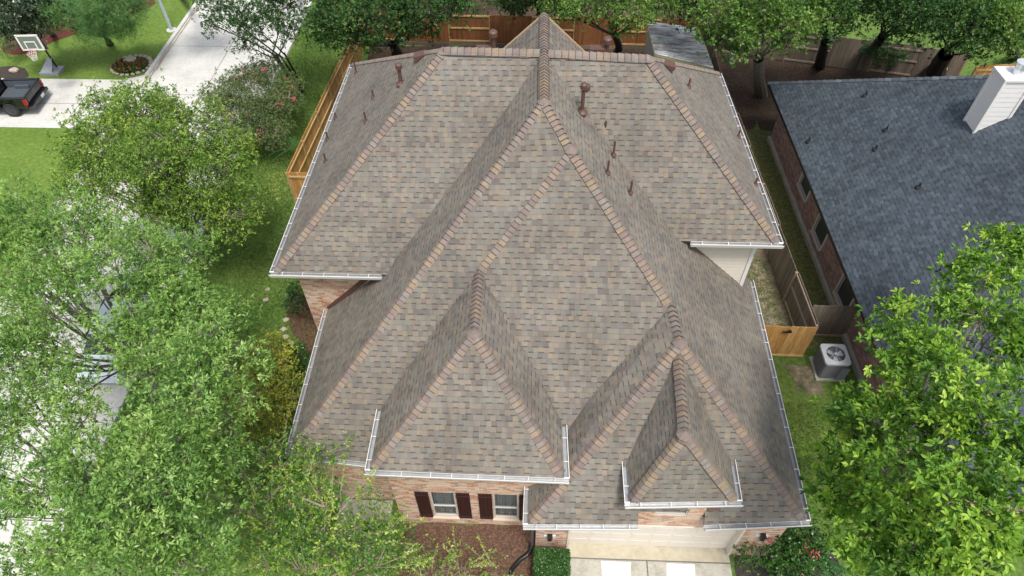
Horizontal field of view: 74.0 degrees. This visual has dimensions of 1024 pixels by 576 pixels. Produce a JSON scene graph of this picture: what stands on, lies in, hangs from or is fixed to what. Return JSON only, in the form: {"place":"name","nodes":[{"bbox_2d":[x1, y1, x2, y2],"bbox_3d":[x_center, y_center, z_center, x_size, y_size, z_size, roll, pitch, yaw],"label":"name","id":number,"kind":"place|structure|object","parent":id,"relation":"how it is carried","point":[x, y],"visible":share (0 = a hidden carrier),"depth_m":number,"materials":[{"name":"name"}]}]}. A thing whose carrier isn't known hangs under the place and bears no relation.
{"place":"outdoors","nodes":[
{"label":"outdoors","id":0,"kind":"place"},
{"bbox_2d":[0,127,98,272],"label":"lawn","id":1,"kind":"structure","parent":0,"point":[20,147],"depth_m":33.65,"materials":[{"name":"green plant"}]},
{"bbox_2d":[0,75,147,134],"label":"drive","id":2,"kind":"structure","parent":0,"point":[42,113],"depth_m":36.56,"materials":[{"name":"concrete"}]},
{"bbox_2d":[0,78,47,116],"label":"pickup truck","id":3,"kind":"object","parent":2,"relation":"on","point":[17,95],"visible":1,"depth_m":35.97,"materials":[{"name":"black paint"}]},
{"bbox_2d":[53,83,95,118],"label":"drive joints","id":4,"kind":"object","parent":2,"relation":"on","point":[70,103],"visible":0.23,"depth_m":36.60,"materials":[{"name":"grey concrete"}]},
{"bbox_2d":[0,0,195,79],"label":"lawn","id":5,"kind":"structure","parent":0,"point":[96,62],"depth_m":40.06,"materials":[{"name":"green plant"}]},
{"bbox_2d":[0,32,19,58],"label":"shrub","id":6,"kind":"object","parent":5,"relation":"on","point":[4,44],"visible":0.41,"depth_m":38.29,"materials":[{"name":"green plant"}]},
{"bbox_2d":[0,66,28,77],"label":"mulch bed","id":7,"kind":"object","parent":5,"relation":"on","point":[6,73],"visible":0.75,"depth_m":38.55,"materials":[{"name":"brown soil"}]},
{"bbox_2d":[9,67,19,72],"bbox_3d":[-28.320,-12.402,38.665,0.594,0.288,0.450,1,50,2],"label":"rock","id":8,"kind":"object","parent":7,"relation":"on","point":[14,70],"visible":1,"depth_m":38.55,"materials":[{"name":"stone"}]},
{"bbox_2d":[0,0,73,47],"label":"magnolia tree","id":9,"kind":"object","parent":5,"relation":"on","point":[15,19],"visible":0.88,"depth_m":34.70,"materials":[{"name":"green plant"}]},
{"bbox_2d":[14,33,65,75],"bbox_3d":[-25.186,-12.557,36.385,1.358,3.760,4.355,-30,55,-23],"label":"basketball hoop","id":10,"kind":"object","parent":5,"relation":"on","point":[31,43],"visible":0.99,"depth_m":34.57,"materials":[{"name":"black plastic"}]},
{"bbox_2d":[2,0,154,54],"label":"mulch bed","id":11,"kind":"object","parent":5,"relation":"on","point":[56,37],"visible":0.22,"depth_m":41.16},
{"bbox_2d":[30,0,163,53],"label":"oak tree","id":12,"kind":"object","parent":5,"relation":"on","point":[101,13],"visible":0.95,"depth_m":35.24,"materials":[{"name":"green plant"}]},
{"bbox_2d":[109,54,152,75],"bbox_3d":[-21.803,-12.855,38.860,2.385,0.454,2.206,1,50,2],"label":"flower bed","id":13,"kind":"object","parent":5,"relation":"on","point":[131,65],"visible":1,"depth_m":38.59,"materials":[{"name":"plant"}]},
{"bbox_2d":[158,0,175,32],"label":"street lamp","id":14,"kind":"object","parent":5,"relation":"on","point":[170,29],"visible":1,"depth_m":40.99,"materials":[{"name":"grey metal"}]},
{"bbox_2d":[0,0,308,575],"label":"street","id":15,"kind":"structure","parent":0,"point":[192,60],"depth_m":37.41,"materials":[{"name":"concrete"}]},
{"bbox_2d":[77,282,162,382],"bbox_3d":[-14.907,1.466,25.810,1.868,1.438,4.580,0,49,0],"label":"parked car","id":16,"kind":"object","parent":15,"relation":"on","point":[102,310],"visible":0.11,"depth_m":24.69,"materials":[{"name":"silver metal"}]},
{"bbox_2d":[2,0,311,574],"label":"kerb","id":17,"kind":"structure","parent":15,"relation":"on","point":[122,399],"depth_m":35.90,"materials":[{"name":"concrete"}]},
{"bbox_2d":[147,10,195,78],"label":"kerb debris","id":18,"kind":"object","parent":15,"relation":"on","point":[160,61],"visible":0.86,"depth_m":40.25,"materials":[{"name":"grey concrete"}]},
{"bbox_2d":[367,44,643,59],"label":"backyard soil","id":19,"kind":"structure","parent":0,"point":[386,52],"depth_m":39.78,"materials":[{"name":"brown soil"}]},
{"bbox_2d":[288,0,496,60],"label":"live oak","id":20,"kind":"object","parent":19,"relation":"on","point":[401,23],"visible":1,"depth_m":29.48,"materials":[{"name":"green plant"}]},
{"bbox_2d":[533,0,687,52],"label":"live oak","id":21,"kind":"object","parent":19,"relation":"on","point":[577,6],"visible":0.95,"depth_m":30.69,"materials":[{"name":"green plant"}]},
{"bbox_2d":[703,22,720,75],"bbox_3d":[10.809,-12.105,36.895,0.100,1.852,5.990,2,50,2],"label":"board fence","id":22,"kind":"object","parent":19,"relation":"on","point":[711,52],"visible":0.19,"depth_m":36.47,"materials":[{"name":"brown wood"}]},
{"bbox_2d":[23,0,1023,575],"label":"lawn","id":23,"kind":"structure","parent":0,"point":[793,396],"depth_m":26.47,"materials":[{"name":"green plant"}]},
{"bbox_2d":[0,167,230,415],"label":"oak tree","id":24,"kind":"object","parent":23,"relation":"on","point":[29,281],"visible":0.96,"depth_m":17.87,"materials":[{"name":"green plant"}]},
{"bbox_2d":[0,356,253,575],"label":"oak tree","id":25,"kind":"object","parent":23,"relation":"on","point":[132,536],"visible":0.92,"depth_m":13.65,"materials":[{"name":"green plant"}]},
{"bbox_2d":[41,68,282,260],"bbox_3d":[-12.734,-3.381,25.568,9.554,8.214,6.299,18,52,15],"label":"oak tree","id":26,"kind":"object","parent":23,"relation":"on","point":[138,165],"visible":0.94,"depth_m":23.72,"materials":[{"name":"green plant"}]},
{"bbox_2d":[89,265,276,518],"bbox_3d":[-7.731,3.912,18.399,4.120,9.562,7.230,-21,53,-17],"label":"oak tree","id":27,"kind":"object","parent":23,"relation":"on","point":[185,341],"visible":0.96,"depth_m":15.48,"materials":[{"name":"green plant"}]},
{"bbox_2d":[185,49,310,154],"bbox_3d":[-12.103,-8.561,32.719,6.393,4.064,5.613,35,58,26],"label":"crape myrtle","id":28,"kind":"object","parent":23,"relation":"on","point":[251,104],"visible":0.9,"depth_m":31.85,"materials":[{"name":"green plant"}]},
{"bbox_2d":[268,136,298,163],"bbox_3d":[-10.756,-6.664,31.690,1.567,0.516,1.894,-20,52,-16],"label":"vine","id":29,"kind":"object","parent":28,"relation":"attached to","point":[295,140],"visible":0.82,"depth_m":31.50,"materials":[{"name":"green plant"}]},
{"bbox_2d":[187,0,310,93],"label":"crape myrtle","id":30,"kind":"object","parent":23,"relation":"on","point":[268,12],"visible":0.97,"depth_m":31.68,"materials":[{"name":"green plant"}]},
{"bbox_2d":[211,327,306,455],"bbox_3d":[-7.919,3.406,22.593,3.694,3.846,5.217,1,50,2],"label":"shrub","id":31,"kind":"object","parent":23,"relation":"on","point":[272,388],"visible":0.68,"depth_m":21.61,"materials":[{"name":"green plant"}]},
{"bbox_2d":[248,0,314,8],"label":"background tree","id":32,"kind":"object","parent":23,"relation":"on","point":[304,2],"visible":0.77,"depth_m":31.07,"materials":[{"name":"green plant"}]},
{"bbox_2d":[273,339,310,372],"bbox_3d":[-7.835,2.667,24.650,1.563,1.677,1.272,1,50,2],"label":"shrub","id":33,"kind":"object","parent":23,"relation":"on","point":[302,346],"visible":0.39,"depth_m":24.35,"materials":[{"name":"green plant"}]},
{"bbox_2d":[286,172,307,202],"bbox_3d":[-8.304,-4.423,30.510,3.344,1.868,0.100,3,50,3],"label":"board fence","id":34,"kind":"object","parent":23,"relation":"on","point":[296,180],"visible":0.15,"depth_m":30.28,"materials":[{"name":"brown wood"}]},
{"bbox_2d":[286,294,317,354],"bbox_3d":[-7.629,1.884,26.328,2.482,0.001,5.108,-5,50,-4],"label":"side bed","id":35,"kind":"object","parent":23,"relation":"on","point":[301,320],"visible":0.12,"depth_m":26.71,"materials":[{"name":"brown soil"}]},
{"bbox_2d":[276,279,304,314],"bbox_3d":[-8.468,0.513,26.510,1.261,1.658,1.771,1,50,2],"label":"shrub","id":36,"kind":"object","parent":35,"relation":"on","point":[293,292],"visible":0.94,"depth_m":26.10,"materials":[{"name":"green plant"}]},
{"bbox_2d":[170,411,437,575],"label":"elm tree","id":37,"kind":"object","parent":23,"relation":"on","point":[328,551],"visible":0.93,"depth_m":17.14,"materials":[{"name":"green plant"}]},
{"bbox_2d":[285,21,364,200],"bbox_3d":[-9.294,-9.721,35.036,0.100,1.885,13.763,4,50,4],"label":"board fence","id":38,"kind":"object","parent":23,"relation":"on","point":[303,157],"visible":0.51,"depth_m":33.65,"materials":[{"name":"brown wood"}]},
{"bbox_2d":[322,499,392,575],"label":"walkway","id":39,"kind":"structure","parent":23,"relation":"on","point":[355,510],"depth_m":21.76,"materials":[{"name":"concrete"}]},
{"bbox_2d":[391,522,551,575],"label":"front bed","id":40,"kind":"object","parent":23,"relation":"on","point":[513,542],"visible":0.53,"depth_m":21.04,"materials":[{"name":"brown soil"}]},
{"bbox_2d":[407,526,523,575],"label":"shrub","id":41,"kind":"object","parent":40,"relation":"on","point":[455,550],"visible":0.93,"depth_m":19.42,"materials":[{"name":"green plant"}]},
{"bbox_2d":[532,547,571,575],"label":"hedge","id":42,"kind":"object","parent":40,"relation":"on","point":[546,561],"visible":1,"depth_m":19.88,"materials":[{"name":"green plant"}]},
{"bbox_2d":[364,12,703,49],"bbox_3d":[1.162,-14.828,39.231,19.543,1.984,0.155,2,50,2],"label":"board fence","id":43,"kind":"object","parent":23,"relation":"on","point":[638,41],"visible":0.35,"depth_m":39.26,"materials":[{"name":"red wood"}]},
{"bbox_2d":[268,12,811,575],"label":"brick house","id":44,"kind":"structure","parent":23,"relation":"on","point":[520,264],"depth_m":19.51,"materials":[{"name":"brown"}]},
{"bbox_2d":[429,492,457,515],"bbox_3d":[-2.040,6.453,20.562,0.745,1.759,0.195,1,50,2],"label":"window","id":45,"kind":"structure","parent":44,"relation":"in","point":[443,501],"depth_m":20.62,"materials":[{"name":"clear glass"}]},
{"bbox_2d":[493,494,517,517],"bbox_3d":[-0.171,6.407,20.583,0.745,1.759,0.432,1,50,2],"label":"window","id":46,"kind":"structure","parent":44,"relation":"in","point":[504,503],"depth_m":20.57,"materials":[{"name":"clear glass"}]},
{"bbox_2d":[569,527,736,548],"bbox_3d":[4.151,7.277,20.213,4.880,2.070,0.059,1,50,2],"label":"garage door","id":47,"kind":"structure","parent":44,"relation":"in","point":[645,536],"depth_m":20.43,"materials":[{"name":"beige paint"}]},
{"bbox_2d":[655,508,689,514],"bbox_3d":[4.364,6.041,18.525,0.886,0.550,0.064,1,50,2],"label":"window","id":48,"kind":"structure","parent":44,"relation":"in","point":[671,512],"depth_m":18.68,"materials":[{"name":"white glass"}]},
{"bbox_2d":[541,0,608,13],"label":"background tree","id":49,"kind":"object","parent":23,"relation":"on","point":[558,6],"visible":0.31,"depth_m":31.32,"materials":[{"name":"green plant"}]},
{"bbox_2d":[568,543,729,562],"bbox_3d":[4.141,8.122,20.863,5.000,0.001,0.450,1,50,2],"label":"garage apron","id":50,"kind":"object","parent":23,"relation":"on","point":[665,553],"visible":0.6,"depth_m":20.85,"materials":[{"name":"beige concrete"}]},
{"bbox_2d":[644,22,713,69],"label":"garden shed","id":51,"kind":"structure","parent":23,"relation":"on","point":[670,44],"depth_m":35.36,"materials":[{"name":"metal"}]},
{"bbox_2d":[654,0,733,32],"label":"background tree","id":52,"kind":"object","parent":23,"relation":"on","point":[691,5],"visible":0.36,"depth_m":33.13,"materials":[{"name":"green plant"}]},
{"bbox_2d":[725,82,818,326],"bbox_3d":[10.847,-3.951,29.913,0.115,1.872,15.457,-1,49,0],"label":"board fence","id":53,"kind":"object","parent":23,"relation":"on","point":[796,300],"visible":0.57,"depth_m":26.76,"materials":[{"name":"brown wood"}]},
{"bbox_2d":[765,325,817,356],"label":"gate","id":54,"kind":"structure","parent":53,"relation":"attached to","point":[792,341],"depth_m":24.77,"materials":[{"name":"brown wood"}]},
{"bbox_2d":[734,553,841,575],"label":"rose bed","id":55,"kind":"object","parent":23,"relation":"on","point":[758,569],"visible":0.33,"depth_m":20.52,"materials":[{"name":"plant"}]},
{"bbox_2d":[754,556,793,575],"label":"fern","id":56,"kind":"object","parent":55,"relation":"on","point":[770,566],"visible":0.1,"depth_m":20.51,"materials":[{"name":"green plant"}]},
{"bbox_2d":[764,558,802,575],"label":"fern","id":57,"kind":"object","parent":55,"relation":"on","point":[784,566],"visible":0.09,"depth_m":20.40,"materials":[{"name":"green plant"}]},
{"bbox_2d":[731,518,836,575],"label":"rose bush","id":58,"kind":"object","parent":55,"relation":"on","point":[794,554],"visible":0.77,"depth_m":19.56,"materials":[{"name":"green plant"}]},
{"bbox_2d":[781,529,849,575],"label":"fern","id":59,"kind":"object","parent":55,"relation":"on","point":[837,569],"visible":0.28,"depth_m":20.42,"materials":[{"name":"green plant"}]},
{"bbox_2d":[808,344,850,381],"bbox_3d":[11.646,2.692,24.791,1.050,1.045,1.050,1,50,2],"label":"air conditioner","id":60,"kind":"object","parent":23,"relation":"on","point":[830,362],"visible":1,"depth_m":24.62,"materials":[{"name":"grey metal"}]},
{"bbox_2d":[767,58,1023,517],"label":"neighbour house","id":61,"kind":"structure","parent":23,"relation":"on","point":[891,183],"depth_m":25.01,"materials":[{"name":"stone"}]},
{"bbox_2d":[800,174,809,198],"bbox_3d":[12.930,-4.738,29.570,0.080,1.497,1.100,0,49,1],"label":"window","id":62,"kind":"structure","parent":61,"relation":"in","point":[803,184],"depth_m":30.06,"materials":[{"name":"grey glass"}]},
{"bbox_2d":[813,216,826,247],"bbox_3d":[12.905,-2.630,27.993,0.080,1.838,1.100,0,49,1],"label":"window","id":63,"kind":"structure","parent":61,"relation":"in","point":[820,232],"depth_m":28.45,"materials":[{"name":"grey glass"}]},
{"bbox_2d":[812,305,858,336],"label":"gate","id":64,"kind":"structure","parent":61,"relation":"attached to","point":[835,321],"depth_m":25.34,"materials":[{"name":"brown wood"}]},
{"bbox_2d":[836,276,852,305],"bbox_3d":[12.871,-0.034,25.849,0.080,1.950,1.125,0,49,1],"label":"window","id":65,"kind":"structure","parent":61,"relation":"in","point":[844,294],"depth_m":26.32,"materials":[{"name":"grey glass"}]},
{"bbox_2d":[797,221,1023,575],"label":"hickory tree","id":66,"kind":"object","parent":23,"relation":"on","point":[883,491],"visible":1,"depth_m":13.74,"materials":[{"name":"green plant"}]},
{"bbox_2d":[971,64,1015,75],"bbox_3d":[27.657,-10.989,35.723,7.523,1.928,0.100,-3,50,-2],"label":"board fence","id":67,"kind":"object","parent":23,"relation":"on","point":[983,70],"visible":0.23,"depth_m":35.06,"materials":[{"name":"brown wood"}]},
{"bbox_2d":[378,0,813,58],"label":"lawn","id":68,"kind":"structure","parent":0,"point":[490,9],"depth_m":42.70,"materials":[{"name":"green plant"}]},
{"bbox_2d":[480,0,541,28],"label":"background tree","id":69,"kind":"object","parent":68,"relation":"on","point":[512,7],"visible":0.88,"depth_m":35.18,"materials":[{"name":"green plant"}]},
{"bbox_2d":[515,0,567,17],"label":"background tree","id":70,"kind":"object","parent":68,"relation":"on","point":[535,4],"visible":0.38,"depth_m":35.35,"materials":[{"name":"green plant"}]},
{"bbox_2d":[601,561,630,575],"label":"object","id":71,"kind":"structure","parent":0,"point":[612,568],"depth_m":20.56,"materials":[{"name":"concrete"}]},
{"bbox_2d":[570,557,731,575],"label":"driveway","id":72,"kind":"structure","parent":0,"point":[585,567],"depth_m":20.56,"materials":[{"name":"concrete"}]},
{"bbox_2d":[667,563,694,575],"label":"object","id":73,"kind":"structure","parent":0,"point":[680,569],"depth_m":20.53,"materials":[{"name":"concrete"}]},
{"bbox_2d":[746,248,790,326],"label":"bare ground","id":74,"kind":"structure","parent":0,"point":[780,306],"depth_m":27.64,"materials":[{"name":"beige soil"}]},
{"bbox_2d":[746,130,843,349],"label":"grass","id":75,"kind":"structure","parent":0,"point":[789,226],"depth_m":30.15,"materials":[{"name":"green plant"}]},
{"bbox_2d":[781,365,823,395],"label":"bare ground","id":76,"kind":"structure","parent":0,"point":[804,380],"depth_m":24.87,"materials":[{"name":"beige soil"}]},
{"bbox_2d":[715,52,908,131],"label":"backyard soil","id":77,"kind":"structure","parent":0,"point":[751,108],"depth_m":37.69,"materials":[{"name":"brown soil"}]},
{"bbox_2d":[683,0,861,98],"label":"live oak","id":78,"kind":"object","parent":77,"relation":"on","point":[742,14],"visible":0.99,"depth_m":27.68,"materials":[{"name":"green plant"}]},
{"bbox_2d":[794,0,881,70],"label":"live oak","id":79,"kind":"object","parent":77,"relation":"on","point":[820,62],"visible":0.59,"depth_m":29.46,"materials":[{"name":"green plant"}]},
{"bbox_2d":[709,21,969,76],"bbox_3d":[17.666,-13.143,37.696,13.627,1.880,0.115,11,51,10],"label":"board fence","id":80,"kind":"object","parent":77,"relation":"on","point":[917,64],"visible":0.41,"depth_m":37.45,"materials":[{"name":"brown wood"}]},
{"bbox_2d":[860,45,874,55],"bbox_3d":[19.385,-12.956,36.658,1.080,0.372,0.967,24,54,19],"label":"hanging fern","id":81,"kind":"object","parent":80,"relation":"hanging from","point":[864,49],"visible":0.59,"depth_m":36.79,"materials":[{"name":"green plant"}]},
{"bbox_2d":[895,47,916,63],"bbox_3d":[20.800,-12.498,36.107,0.929,0.594,1.160,34,58,26],"label":"hanging fern","id":82,"kind":"object","parent":80,"relation":"hanging from","point":[902,55],"visible":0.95,"depth_m":36.20,"materials":[{"name":"green plant"}]},
{"bbox_2d":[861,30,905,73],"bbox_3d":[19.767,-12.144,36.157,2.660,3.009,2.382,-10,50,-8],"label":"shrub","id":83,"kind":"object","parent":77,"relation":"on","point":[878,50],"visible":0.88,"depth_m":35.88,"materials":[{"name":"green plant"}]},
{"bbox_2d":[899,0,1017,76],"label":"live oak","id":84,"kind":"object","parent":77,"relation":"on","point":[958,10],"visible":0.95,"depth_m":26.77,"materials":[{"name":"green plant"}]},
{"bbox_2d":[811,0,1023,75],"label":"shaded lawn","id":85,"kind":"structure","parent":0,"point":[968,67],"depth_m":40.07,"materials":[{"name":"green plant"}]},
{"bbox_2d":[848,0,942,50],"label":"live oak","id":86,"kind":"object","parent":85,"relation":"on","point":[892,20],"visible":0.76,"depth_m":28.64,"materials":[{"name":"green plant"}]},
{"bbox_2d":[960,0,1023,60],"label":"live oak","id":87,"kind":"object","parent":85,"relation":"on","point":[1012,40],"visible":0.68,"depth_m":26.53,"materials":[{"name":"green plant"}]}
]}

